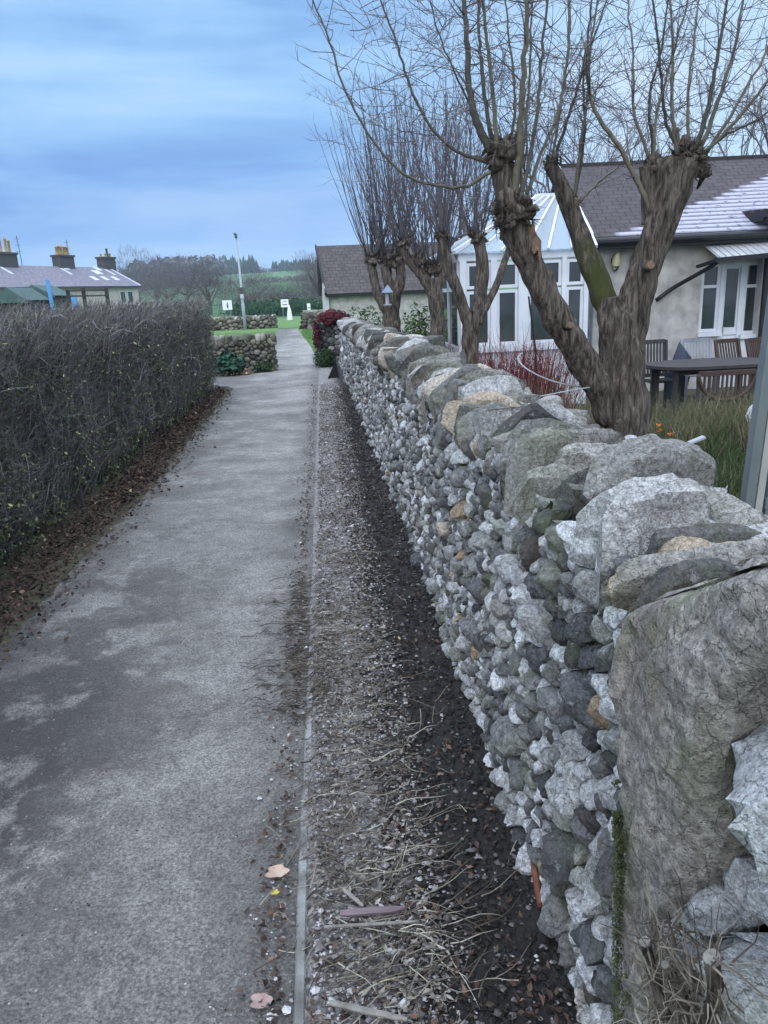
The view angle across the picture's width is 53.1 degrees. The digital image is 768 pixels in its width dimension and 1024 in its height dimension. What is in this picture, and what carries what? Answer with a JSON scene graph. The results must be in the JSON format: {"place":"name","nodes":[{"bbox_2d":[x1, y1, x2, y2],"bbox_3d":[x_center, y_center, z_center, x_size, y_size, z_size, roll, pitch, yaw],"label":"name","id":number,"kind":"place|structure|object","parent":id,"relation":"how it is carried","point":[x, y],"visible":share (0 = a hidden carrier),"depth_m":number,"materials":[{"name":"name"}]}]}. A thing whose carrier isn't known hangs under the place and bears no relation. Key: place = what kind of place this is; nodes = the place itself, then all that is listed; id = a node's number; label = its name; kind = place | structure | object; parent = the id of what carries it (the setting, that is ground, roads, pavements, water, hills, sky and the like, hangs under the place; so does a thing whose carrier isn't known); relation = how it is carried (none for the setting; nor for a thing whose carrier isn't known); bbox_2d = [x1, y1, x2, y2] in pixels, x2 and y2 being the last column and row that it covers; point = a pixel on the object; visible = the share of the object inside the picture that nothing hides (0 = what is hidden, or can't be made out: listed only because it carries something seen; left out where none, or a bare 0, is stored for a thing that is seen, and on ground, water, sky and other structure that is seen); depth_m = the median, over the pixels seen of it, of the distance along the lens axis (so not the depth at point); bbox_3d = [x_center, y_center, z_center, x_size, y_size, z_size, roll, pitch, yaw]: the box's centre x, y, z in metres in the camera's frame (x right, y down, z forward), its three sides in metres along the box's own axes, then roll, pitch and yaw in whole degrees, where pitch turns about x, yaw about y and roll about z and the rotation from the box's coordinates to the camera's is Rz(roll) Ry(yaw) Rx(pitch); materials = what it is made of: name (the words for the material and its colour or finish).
{"place":"outdoors","nodes":[
{"label":"outdoors","id":0,"kind":"place"},
{"bbox_2d":[0,385,240,675],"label":"hedge bank","id":1,"kind":"structure","parent":0,"point":[23,621],"depth_m":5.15,"materials":[{"name":"brown plant"}]},
{"bbox_2d":[0,281,219,571],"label":"hedge","id":2,"kind":"object","parent":1,"relation":"on","point":[89,395],"visible":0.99,"depth_m":6.02,"materials":[{"name":"grey plant"}]},
{"bbox_2d":[0,328,318,1023],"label":"footpath","id":3,"kind":"structure","parent":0,"point":[264,416],"depth_m":2.78,"materials":[{"name":"grey asphalt"}]},
{"bbox_2d":[250,993,272,1007],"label":"fallen leaf","id":4,"kind":"object","parent":3,"relation":"on","point":[258,997],"visible":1,"depth_m":1.74,"materials":[{"name":"pink plant"}]},
{"bbox_2d":[265,864,289,877],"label":"fallen leaf","id":5,"kind":"object","parent":3,"relation":"on","point":[279,870],"visible":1,"depth_m":2.12,"materials":[{"name":"beige plant"}]},
{"bbox_2d":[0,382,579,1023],"bbox_3d":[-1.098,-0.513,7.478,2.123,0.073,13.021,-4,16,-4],"label":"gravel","id":6,"kind":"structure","parent":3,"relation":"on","point":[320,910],"depth_m":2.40,"materials":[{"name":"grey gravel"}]},
{"bbox_2d":[236,381,571,1023],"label":"soil litter","id":7,"kind":"object","parent":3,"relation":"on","point":[425,1010],"visible":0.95,"depth_m":2.15,"materials":[{"name":"brown plant"}]},
{"bbox_2d":[209,374,242,388],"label":"side path","id":8,"kind":"structure","parent":0,"point":[228,381],"depth_m":15.25,"materials":[{"name":"grey asphalt"}]},
{"bbox_2d":[211,350,248,375],"bbox_3d":[-3.263,-3.109,16.159,0.849,0.585,0.541,-4,16,-4],"label":"strap leaf plant","id":9,"kind":"object","parent":8,"relation":"on","point":[229,362],"visible":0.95,"depth_m":16.04,"materials":[{"name":"green plant"}]},
{"bbox_2d":[214,368,252,375],"bbox_3d":[-3.380,-2.973,16.315,1.156,0.142,0.814,-4,16,-4],"label":"leaf pile","id":10,"kind":"object","parent":8,"relation":"on","point":[246,371],"visible":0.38,"depth_m":16.16,"materials":[{"name":"brown plant"}]},
{"bbox_2d":[212,328,278,358],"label":"lawn","id":11,"kind":"structure","parent":0,"point":[254,331],"depth_m":37.35,"materials":[{"name":"green plant"}]},
{"bbox_2d":[45,280,55,312],"bbox_3d":[-12.127,-7.181,28.256,0.212,2.628,0.080,-4,16,-4],"label":"blue post","id":12,"kind":"object","parent":11,"relation":"on","point":[48,286],"visible":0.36,"depth_m":27.99,"materials":[{"name":"paint"}]},
{"bbox_2d":[65,288,110,309],"bbox_3d":[-9.374,-6.038,24.599,1.314,2.196,0.165,-4,16,-4],"label":"wooden frame","id":13,"kind":"object","parent":11,"relation":"on","point":[83,290],"visible":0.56,"depth_m":24.30,"materials":[{"name":"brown wood"}]},
{"bbox_2d":[214,329,314,352],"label":"lawn grass","id":14,"kind":"structure","parent":11,"relation":"on","point":[307,333],"depth_m":33.03,"materials":[{"name":"green plant"}]},
{"bbox_2d":[211,316,300,331],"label":"playing field","id":15,"kind":"structure","parent":0,"point":[286,323],"depth_m":45.86,"materials":[{"name":"green plant"}]},
{"bbox_2d":[222,300,231,316],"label":"sign board","id":16,"kind":"object","parent":15,"relation":"on","point":[227,304],"visible":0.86,"depth_m":47.67,"materials":[{"name":"grey metal"}]},
{"bbox_2d":[233,233,246,329],"bbox_3d":[-7.299,-11.689,39.038,0.218,4.731,0.399,-4,16,-4],"label":"lamp post","id":17,"kind":"object","parent":15,"relation":"on","point":[242,302],"visible":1,"depth_m":39.15,"materials":[{"name":"grey metal"}]},
{"bbox_2d":[204,314,277,330],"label":"wall","id":18,"kind":"structure","parent":15,"relation":"on","point":[252,322],"depth_m":40.07,"materials":[{"name":"stone"}]},
{"bbox_2d":[281,299,288,318],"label":"sign board","id":19,"kind":"object","parent":15,"relation":"on","point":[284,303],"visible":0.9,"depth_m":55.58,"materials":[{"name":"grey metal"}]},
{"bbox_2d":[298,327,315,355],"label":"grass verge","id":20,"kind":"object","parent":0,"point":[300,331],"depth_m":30.97,"materials":[{"name":"green plant"}]},
{"bbox_2d":[299,309,322,328],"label":"wall","id":21,"kind":"structure","parent":20,"relation":"on","point":[307,317],"depth_m":36.80,"materials":[{"name":"stone"}]},
{"bbox_2d":[312,316,347,366],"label":"return wall","id":22,"kind":"structure","parent":20,"relation":"on","point":[329,337],"depth_m":17.24,"materials":[{"name":"stone"}]},
{"bbox_2d":[312,313,320,350],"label":"red creeper","id":23,"kind":"object","parent":22,"relation":"hanging from","point":[317,335],"visible":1,"depth_m":17.06,"materials":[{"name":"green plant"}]},
{"bbox_2d":[317,308,349,326],"bbox_3d":[-1.111,-4.314,17.023,0.751,0.405,0.688,-4,16,-4],"label":"red creeper","id":24,"kind":"object","parent":22,"relation":"on","point":[330,317],"visible":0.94,"depth_m":16.88,"materials":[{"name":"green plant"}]},
{"bbox_2d":[349,305,382,325],"bbox_3d":[-0.392,-3.940,17.532,1.278,1.520,0.896,-4,16,-4],"label":"evergreen shrub","id":25,"kind":"object","parent":20,"relation":"on","point":[364,311],"visible":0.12,"depth_m":17.35,"materials":[{"name":"green plant"}]},
{"bbox_2d":[139,260,528,375],"bbox_3d":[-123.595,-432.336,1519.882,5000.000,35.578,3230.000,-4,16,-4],"label":"ground","id":26,"kind":"structure","parent":0,"point":[284,273],"depth_m":262.60,"materials":[{"name":"green plant"}]},
{"bbox_2d":[0,287,48,316],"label":"garden shed","id":27,"kind":"structure","parent":26,"relation":"on","point":[15,293],"depth_m":31.84,"materials":[{"name":"green wood"}]},
{"bbox_2d":[27,285,72,314],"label":"garden shed","id":28,"kind":"structure","parent":26,"relation":"on","point":[56,291],"depth_m":35.23,"materials":[{"name":"green wood"}]},
{"bbox_2d":[0,236,141,308],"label":"terrace row","id":29,"kind":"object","parent":26,"relation":"on","point":[63,272],"visible":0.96,"depth_m":88.64,"materials":[{"name":"stone"}]},
{"bbox_2d":[114,242,168,300],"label":"bare tree","id":30,"kind":"object","parent":26,"relation":"on","point":[122,273],"visible":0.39,"depth_m":158.36,"materials":[{"name":"grey plant"}]},
{"bbox_2d":[124,256,183,302],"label":"bare tree","id":31,"kind":"object","parent":26,"relation":"on","point":[155,287],"visible":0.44,"depth_m":140.59,"materials":[{"name":"grey plant"}]},
{"bbox_2d":[127,252,207,302],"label":"bare tree","id":32,"kind":"object","parent":26,"relation":"on","point":[159,286],"visible":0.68,"depth_m":126.60,"materials":[{"name":"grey plant"}]},
{"bbox_2d":[147,253,220,303],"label":"bare tree","id":33,"kind":"object","parent":26,"relation":"on","point":[181,281],"visible":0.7,"depth_m":112.60,"materials":[{"name":"grey plant"}]},
{"bbox_2d":[164,256,232,303],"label":"bare tree","id":34,"kind":"object","parent":26,"relation":"on","point":[202,280],"visible":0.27,"depth_m":160.33,"materials":[{"name":"grey plant"}]},
{"bbox_2d":[179,255,234,314],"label":"bare tree","id":35,"kind":"object","parent":26,"relation":"on","point":[205,286],"visible":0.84,"depth_m":84.83,"materials":[{"name":"grey plant"}]},
{"bbox_2d":[117,254,317,301],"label":"distant hedgerows","id":36,"kind":"object","parent":26,"relation":"on","point":[221,264],"visible":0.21,"depth_m":480.37,"materials":[{"name":"plant"}]},
{"bbox_2d":[208,279,251,310],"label":"bare tree","id":37,"kind":"object","parent":26,"relation":"on","point":[222,298],"visible":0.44,"depth_m":79.66,"materials":[{"name":"grey plant"}]},
{"bbox_2d":[210,332,278,372],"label":"stone wall","id":38,"kind":"structure","parent":26,"relation":"on","point":[252,349],"depth_m":16.69,"materials":[{"name":"grey stone"}]},
{"bbox_2d":[213,262,279,305],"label":"bare tree","id":39,"kind":"object","parent":26,"relation":"on","point":[253,298],"visible":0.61,"depth_m":73.97,"materials":[{"name":"grey plant"}]},
{"bbox_2d":[203,299,321,317],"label":"metal fence","id":40,"kind":"object","parent":26,"relation":"on","point":[271,302],"visible":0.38,"depth_m":61.32,"materials":[{"name":"metal"}]},
{"bbox_2d":[253,360,274,372],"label":"ivy clump","id":41,"kind":"object","parent":26,"relation":"on","point":[264,367],"visible":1,"depth_m":16.55,"materials":[{"name":"green plant"}]},
{"bbox_2d":[234,271,295,301],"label":"bare tree","id":42,"kind":"object","parent":26,"relation":"on","point":[268,291],"visible":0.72,"depth_m":70.26,"materials":[{"name":"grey plant"}]},
{"bbox_2d":[219,297,322,315],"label":"hedge bushes","id":43,"kind":"object","parent":26,"relation":"on","point":[274,307],"visible":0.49,"depth_m":64.23,"materials":[{"name":"green plant"}]},
{"bbox_2d":[261,278,305,304],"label":"bare tree","id":44,"kind":"object","parent":26,"relation":"on","point":[276,293],"visible":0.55,"depth_m":68.64,"materials":[{"name":"grey plant"}]},
{"bbox_2d":[281,277,321,302],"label":"bare tree","id":45,"kind":"object","parent":26,"relation":"on","point":[302,288],"visible":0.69,"depth_m":66.71,"materials":[{"name":"grey plant"}]},
{"bbox_2d":[286,249,317,299],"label":"bare tree","id":46,"kind":"object","parent":26,"relation":"on","point":[297,268],"visible":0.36,"depth_m":90.04,"materials":[{"name":"grey plant"}]},
{"bbox_2d":[293,367,319,1023],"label":"kerb","id":47,"kind":"structure","parent":26,"relation":"on","point":[300,971],"depth_m":1.99,"materials":[{"name":"concrete"}]},
{"bbox_2d":[299,254,322,309],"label":"bare tree","id":48,"kind":"object","parent":26,"relation":"on","point":[311,270],"visible":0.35,"depth_m":75.95,"materials":[{"name":"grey plant"}]},
{"bbox_2d":[315,241,475,332],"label":"outbuilding","id":49,"kind":"structure","parent":26,"relation":"on","point":[344,283],"depth_m":29.25,"materials":[{"name":"tile"}]},
{"bbox_2d":[337,317,767,1023],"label":"dry stone wall","id":50,"kind":"structure","parent":26,"relation":"on","point":[599,599],"depth_m":1.62,"materials":[{"name":"stone"}]},
{"bbox_2d":[531,861,542,906],"bbox_3d":[0.390,0.940,1.963,0.019,0.014,0.168,-1,16,4],"label":"wood stick","id":51,"kind":"object","parent":50,"relation":"on","point":[536,879],"visible":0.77,"depth_m":1.94,"materials":[{"name":"brown wood"}]},
{"bbox_2d":[610,778,633,1023],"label":"moss","id":52,"kind":"object","parent":50,"relation":"attached to","point":[617,833],"visible":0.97,"depth_m":1.26,"materials":[{"name":"plant"}]},
{"bbox_2d":[596,859,767,1023],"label":"root tangle","id":53,"kind":"object","parent":50,"relation":"attached to","point":[685,1007],"visible":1,"depth_m":0.99,"materials":[{"name":"grey plant"}]},
{"bbox_2d":[634,45,767,156],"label":"bare tree","id":54,"kind":"object","parent":26,"relation":"on","point":[751,130],"visible":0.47,"depth_m":20.70,"materials":[{"name":"grey plant"}]},
{"bbox_2d":[0,0,767,271],"label":"sky","id":55,"kind":"structure","parent":0,"point":[172,127],"materials":[{"name":"blue"}]},
{"bbox_2d":[302,365,580,1023],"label":"verge","id":56,"kind":"structure","parent":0,"point":[460,878],"depth_m":2.46,"materials":[{"name":"soil"}]},
{"bbox_2d":[312,347,335,367],"bbox_3d":[-1.322,-3.400,17.009,0.554,0.548,0.685,-4,16,-4],"label":"shrub","id":57,"kind":"object","parent":56,"relation":"on","point":[325,358],"visible":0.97,"depth_m":16.90,"materials":[{"name":"green plant"}]},
{"bbox_2d":[328,358,338,378],"bbox_3d":[-0.983,-2.753,14.650,0.257,0.380,0.163,-8,17,-17],"label":"black slate","id":58,"kind":"object","parent":56,"relation":"on","point":[334,372],"visible":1,"depth_m":14.63,"materials":[{"name":"stone"}]},
{"bbox_2d":[342,888,363,906],"bbox_3d":[-0.080,0.997,1.986,0.011,0.007,0.082,-16,21,-39],"label":"wood stick","id":59,"kind":"object","parent":56,"relation":"on","point":[352,897],"visible":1,"depth_m":1.98,"materials":[{"name":"grey wood"}]},
{"bbox_2d":[329,1000,407,1021],"bbox_3d":[-0.035,1.089,1.676,0.178,0.008,0.016,2,17,16],"label":"wood stick","id":60,"kind":"object","parent":56,"relation":"on","point":[367,1011],"visible":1,"depth_m":1.67,"materials":[{"name":"grey wood"}]},
{"bbox_2d":[324,920,418,928],"bbox_3d":[-0.031,1.023,1.906,0.236,0.006,0.008,-3,16,-1],"label":"wood stick","id":61,"kind":"object","parent":56,"relation":"on","point":[367,924],"visible":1,"depth_m":1.90,"materials":[{"name":"beige wood"}]},
{"bbox_2d":[340,906,403,916],"bbox_3d":[-0.030,1.011,1.947,0.161,0.011,0.022,-4,16,-4],"label":"wood chip","id":62,"kind":"object","parent":56,"relation":"on","point":[366,911],"visible":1,"depth_m":1.94,"materials":[{"name":"wood"}]},
{"bbox_2d":[232,388,531,1023],"bbox_3d":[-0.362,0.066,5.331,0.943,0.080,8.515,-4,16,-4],"label":"dry stalks","id":63,"kind":"object","parent":56,"relation":"on","point":[365,894],"visible":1,"depth_m":2.34,"materials":[{"name":"beige plant"}]},
{"bbox_2d":[331,388,577,1023],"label":"soil clods","id":64,"kind":"object","parent":56,"relation":"on","point":[555,974],"visible":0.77,"depth_m":2.28,"materials":[{"name":"brown soil"}]},
{"bbox_2d":[564,384,753,492],"bbox_3d":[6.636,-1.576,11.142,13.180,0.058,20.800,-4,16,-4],"label":"garden ground","id":65,"kind":"structure","parent":0,"point":[669,402],"depth_m":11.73,"materials":[{"name":"green plant"}]},
{"bbox_2d":[313,78,444,331],"bbox_3d":[-0.016,-4.989,14.208,2.408,5.513,2.108,-4,16,-4],"label":"pollarded tree","id":66,"kind":"object","parent":65,"relation":"on","point":[390,313],"visible":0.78,"depth_m":14.16,"materials":[{"name":"grey plant"}]},
{"bbox_2d":[381,257,391,304],"bbox_3d":[0.046,-4.123,13.744,0.200,0.820,0.200,-4,16,-4],"label":"bird feeder","id":67,"kind":"object","parent":66,"relation":"hanging from","point":[387,290],"visible":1,"depth_m":13.74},
{"bbox_2d":[312,63,501,336],"bbox_3d":[0.376,-3.983,11.493,2.417,5.038,2.550,12,21,41],"label":"pollarded tree","id":68,"kind":"object","parent":65,"relation":"on","point":[433,287],"visible":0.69,"depth_m":11.31,"materials":[{"name":"grey plant"}]},
{"bbox_2d":[402,301,429,335],"bbox_3d":[0.600,-2.737,13.532,0.866,1.908,0.837,-6,16,-13],"label":"evergreen shrub","id":69,"kind":"object","parent":65,"relation":"on","point":[420,322],"visible":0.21,"depth_m":13.29,"materials":[{"name":"green plant"}]},
{"bbox_2d":[376,71,536,363],"bbox_3d":[0.976,-2.772,8.756,2.149,4.164,1.314,-13,19,-33],"label":"pollarded tree","id":70,"kind":"object","parent":65,"relation":"on","point":[472,319],"visible":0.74,"depth_m":8.58,"materials":[{"name":"grey plant"}]},
{"bbox_2d":[383,22,577,291],"bbox_3d":[1.943,-7.268,18.247,4.180,7.684,5.976,-11,18,-28],"label":"bare tree","id":71,"kind":"object","parent":65,"relation":"on","point":[465,232],"visible":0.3,"depth_m":17.25,"materials":[{"name":"grey plant"}]},
{"bbox_2d":[427,193,597,403],"bbox_3d":[2.081,-3.658,13.155,2.342,3.310,3.164,-4,16,-4],"label":"conservatory","id":72,"kind":"object","parent":65,"relation":"on","point":[510,309],"visible":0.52,"depth_m":11.82,"materials":[{"name":"white plastic"}]},
{"bbox_2d":[466,262,490,345],"bbox_3d":[1.444,-3.170,11.761,0.369,1.226,0.060,-4,16,-4],"label":"window","id":73,"kind":"structure","parent":72,"relation":"in","point":[470,267],"depth_m":11.72,"materials":[{"name":"white plastic"}]},
{"bbox_2d":[497,261,517,344],"bbox_3d":[1.886,-3.198,11.789,0.332,1.226,0.060,-4,16,-4],"label":"window","id":74,"kind":"structure","parent":72,"relation":"in","point":[507,300],"depth_m":11.79,"materials":[{"name":"white plastic"}]},
{"bbox_2d":[528,259,561,342],"bbox_3d":[2.463,-3.235,11.825,0.518,1.226,0.060,-4,16,-4],"label":"window","id":75,"kind":"structure","parent":72,"relation":"in","point":[555,265],"depth_m":11.86,"materials":[{"name":"white plastic"}]},
{"bbox_2d":[566,259,583,328],"bbox_3d":[2.930,-3.265,11.854,0.273,1.226,0.060,-4,16,-4],"label":"window","id":76,"kind":"structure","parent":72,"relation":"in","point":[574,295],"depth_m":11.80,"materials":[{"name":"white plastic"}]},
{"bbox_2d":[446,322,582,408],"bbox_3d":[1.421,-1.612,9.425,2.143,1.499,1.883,-14,20,-35],"label":"dogwood shrub","id":77,"kind":"object","parent":65,"relation":"on","point":[518,366],"visible":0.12,"depth_m":9.34,"materials":[{"name":"red plant"}]},
{"bbox_2d":[449,314,582,407],"bbox_3d":[1.471,-1.395,8.301,1.546,1.690,1.448,3,17,20],"label":"dogwood shrub","id":78,"kind":"object","parent":65,"relation":"on","point":[521,372],"visible":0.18,"depth_m":8.32,"materials":[{"name":"red plant"}]},
{"bbox_2d":[288,0,767,436],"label":"pollarded willow","id":79,"kind":"object","parent":65,"relation":"on","point":[611,375],"visible":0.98,"depth_m":4.69,"materials":[{"name":"brown plant"}]},
{"bbox_2d":[540,387,589,396],"bbox_3d":[1.125,-0.747,4.858,0.435,0.072,0.158,-5,16,-8],"label":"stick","id":80,"kind":"object","parent":79,"relation":"attached to","point":[564,391],"visible":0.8,"depth_m":4.79,"materials":[{"name":"grey wood"}]},
{"bbox_2d":[528,296,536,393],"bbox_3d":[1.273,-0.944,6.612,0.083,1.765,0.016,-4,16,-4],"label":"garden cane","id":81,"kind":"object","parent":65,"relation":"on","point":[534,341],"visible":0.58,"depth_m":6.46,"materials":[{"name":"black plastic"}]},
{"bbox_2d":[474,335,650,423],"bbox_3d":[1.260,-0.699,6.063,1.621,1.601,1.454,-4,16,-4],"label":"withered shrub","id":82,"kind":"object","parent":65,"relation":"on","point":[571,395],"visible":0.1,"depth_m":6.00,"materials":[{"name":"red plant"}]},
{"bbox_2d":[517,353,580,386],"bbox_3d":[1.109,-0.975,5.294,0.573,0.207,0.283,13,22,43],"label":"plastic hoop","id":83,"kind":"object","parent":82,"relation":"attached to","point":[544,377],"visible":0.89,"depth_m":5.15,"materials":[{"name":"white plastic"}]},
{"bbox_2d":[476,36,680,197],"bbox_3d":[4.913,-7.719,19.651,4.442,7.519,7.624,7,19,31],"label":"bare tree","id":84,"kind":"object","parent":65,"relation":"on","point":[550,146],"visible":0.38,"depth_m":19.43,"materials":[{"name":"grey plant"}]},
{"bbox_2d":[556,71,717,163],"bbox_3d":[6.229,-7.454,19.654,3.919,6.889,4.249,5,18,24],"label":"bare tree","id":85,"kind":"object","parent":65,"relation":"on","point":[627,142],"visible":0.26,"depth_m":18.50,"materials":[{"name":"grey plant"}]},
{"bbox_2d":[543,154,767,390],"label":"bungalow","id":86,"kind":"object","parent":65,"relation":"on","point":[716,253],"visible":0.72,"depth_m":12.89,"materials":[{"name":"white paint"}]},
{"bbox_2d":[696,264,721,336],"bbox_3d":[5.464,-3.545,12.872,0.400,1.170,0.190,-2,16,1],"label":"window","id":87,"kind":"structure","parent":86,"relation":"in","point":[710,281],"depth_m":12.92,"materials":[{"name":"white plastic"}]},
{"bbox_2d":[719,266,740,386],"bbox_3d":[5.844,-3.116,13.041,0.264,2.000,0.082,-4,16,-4],"label":"door","id":88,"kind":"structure","parent":86,"relation":"in","point":[732,277],"depth_m":12.94,"materials":[{"name":"white plastic"}]},
{"bbox_2d":[738,262,758,338],"bbox_3d":[6.174,-3.546,12.872,0.380,1.230,0.190,-2,16,1],"label":"window","id":89,"kind":"structure","parent":86,"relation":"in","point":[751,267],"depth_m":12.92,"materials":[{"name":"white plastic"}]},
{"bbox_2d":[644,339,681,410],"bbox_3d":[3.989,-1.973,11.146,0.475,1.010,0.515,-5,16,-7],"label":"garden chair","id":90,"kind":"object","parent":65,"relation":"on","point":[663,343],"visible":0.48,"depth_m":11.26,"materials":[{"name":"brown wood"}]},
{"bbox_2d":[585,398,749,498],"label":"green undergrowth","id":91,"kind":"object","parent":65,"relation":"on","point":[739,459],"visible":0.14,"depth_m":7.66,"materials":[{"name":"green plant"}]},
{"bbox_2d":[663,342,690,401],"bbox_3d":[4.525,-2.159,11.850,0.373,0.907,0.298,-4,16,-4],"label":"covered chair","id":92,"kind":"object","parent":65,"relation":"on","point":[681,352],"visible":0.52,"depth_m":11.76,"materials":[{"name":"grey fabric"}]},
{"bbox_2d":[687,435,705,444],"bbox_3d":[2.225,-0.166,5.550,0.129,0.771,0.061,-2,16,2],"label":"garden light","id":93,"kind":"object","parent":65,"relation":"on","point":[697,439],"visible":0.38,"depth_m":5.43,"materials":[{"name":"white plastic"}]},
{"bbox_2d":[680,338,716,405],"bbox_3d":[4.777,-2.137,11.683,0.475,0.960,0.615,0,16,10],"label":"garden chair","id":94,"kind":"object","parent":65,"relation":"on","point":[701,340],"visible":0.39,"depth_m":11.81,"materials":[{"name":"grey wood"}]},
{"bbox_2d":[646,357,758,415],"bbox_3d":[4.488,-1.713,10.668,1.720,0.730,1.100,-4,16,-4],"label":"garden table","id":95,"kind":"object","parent":65,"relation":"on","point":[679,367],"visible":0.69,"depth_m":10.35,"materials":[{"name":"grey wood"}]},
{"bbox_2d":[688,369,756,404],"bbox_3d":[4.411,-1.537,10.134,0.816,0.694,0.448,-4,16,-4],"label":"garden bench","id":96,"kind":"object","parent":65,"relation":"on","point":[700,386],"visible":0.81,"depth_m":9.89,"materials":[{"name":"brown wood"}]},
{"bbox_2d":[714,466,742,499],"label":"garden weeds","id":97,"kind":"object","parent":65,"relation":"on","point":[732,482],"depth_m":6.71,"materials":[{"name":"green plant"}]},
{"bbox_2d":[713,338,748,391],"bbox_3d":[5.362,-2.143,11.667,0.475,0.930,0.595,-7,17,-15],"label":"garden chair","id":98,"kind":"object","parent":65,"relation":"on","point":[731,341],"visible":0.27,"depth_m":11.80,"materials":[{"name":"brown wood"}]},
{"bbox_2d":[744,337,761,398],"bbox_3d":[5.668,-2.065,11.290,0.475,0.960,0.595,-13,19,-31],"label":"garden chair","id":99,"kind":"object","parent":65,"relation":"on","point":[754,352],"visible":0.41,"depth_m":11.36,"materials":[{"name":"brown wood"}]},
{"bbox_2d":[740,294,767,514],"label":"post","id":100,"kind":"object","parent":65,"relation":"on","point":[754,491],"visible":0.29,"depth_m":2.05,"materials":[{"name":"grey metal"}]},
{"bbox_2d":[742,209,767,347],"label":"house wing","id":101,"kind":"structure","parent":65,"relation":"on","point":[761,288],"depth_m":12.67,"materials":[{"name":"white paint"}]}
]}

